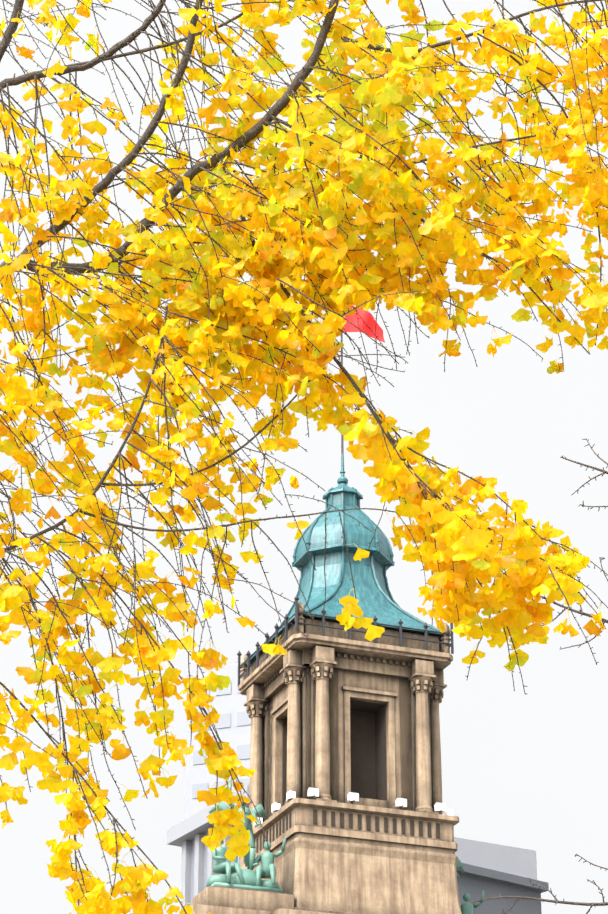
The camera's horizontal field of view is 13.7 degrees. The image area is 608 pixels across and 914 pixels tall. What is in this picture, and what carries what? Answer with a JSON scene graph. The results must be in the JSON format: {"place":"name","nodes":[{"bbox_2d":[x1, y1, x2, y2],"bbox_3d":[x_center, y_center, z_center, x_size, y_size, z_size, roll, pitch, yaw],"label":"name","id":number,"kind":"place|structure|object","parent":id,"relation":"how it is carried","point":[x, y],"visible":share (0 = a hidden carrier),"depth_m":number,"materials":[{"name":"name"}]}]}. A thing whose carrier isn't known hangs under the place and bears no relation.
{"place":"outdoors","nodes":[
{"label":"outdoors","id":0,"kind":"place"},
{"bbox_2d":[0,0,607,913],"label":"ginkgo","id":1,"kind":"object","parent":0,"point":[460,542],"depth_m":9.22,"materials":[{"name":"yellow plant"}]},
{"bbox_2d":[0,0,607,913],"label":"sky","id":2,"kind":"structure","parent":0,"point":[529,770],"materials":[{"name":"white"}]},
{"bbox_2d":[191,602,461,913],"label":"tower","id":3,"kind":"structure","parent":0,"point":[313,683],"depth_m":113.84,"materials":[{"name":"beige stone"}]},
{"bbox_2d":[244,454,442,664],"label":"dome roof","id":4,"kind":"structure","parent":3,"relation":"on","point":[374,597],"depth_m":119.69,"materials":[{"name":"teal metal"}]},
{"bbox_2d":[206,776,484,913],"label":"statues","id":5,"kind":"object","parent":3,"relation":"on","point":[236,876],"visible":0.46,"depth_m":109.72,"materials":[{"name":"teal metal"}]},
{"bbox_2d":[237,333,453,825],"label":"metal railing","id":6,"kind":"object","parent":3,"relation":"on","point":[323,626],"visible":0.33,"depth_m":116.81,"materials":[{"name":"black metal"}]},
{"bbox_2d":[343,305,384,341],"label":"flag","id":7,"kind":"object","parent":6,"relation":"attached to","point":[367,317],"visible":0.67,"depth_m":127.43,"materials":[{"name":"red fabric"}]},
{"bbox_2d":[254,700,439,852],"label":"openings","id":8,"kind":"object","parent":3,"relation":"attached to","point":[368,749],"visible":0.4,"depth_m":115.79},
{"bbox_2d":[254,788,452,826],"bbox_3d":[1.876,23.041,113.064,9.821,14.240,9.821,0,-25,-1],"label":"floodlights","id":9,"kind":"object","parent":3,"relation":"on","point":[290,794],"visible":0.38,"depth_m":113.03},
{"label":"ground","id":10,"kind":"structure","parent":0,"visible":0},
{"bbox_2d":[167,661,536,908],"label":"background building","id":11,"kind":"structure","parent":10,"relation":"on","point":[188,833],"depth_m":199.24,"materials":[{"name":"grey concrete"}]},
{"bbox_2d":[191,679,250,904],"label":"windows","id":12,"kind":"structure","parent":11,"relation":"attached to","point":[243,719],"depth_m":258.82,"materials":[{"name":"white glass"}]},
{"bbox_2d":[456,863,548,913],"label":"grey office block","id":13,"kind":"structure","parent":10,"relation":"on","point":[473,882],"depth_m":184.45,"materials":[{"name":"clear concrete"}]},
{"bbox_2d":[473,438,607,913],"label":"bare branches","id":14,"kind":"object","parent":10,"relation":"on","point":[556,901],"visible":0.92,"depth_m":12.53,"materials":[{"name":"brown plant"}]}
]}

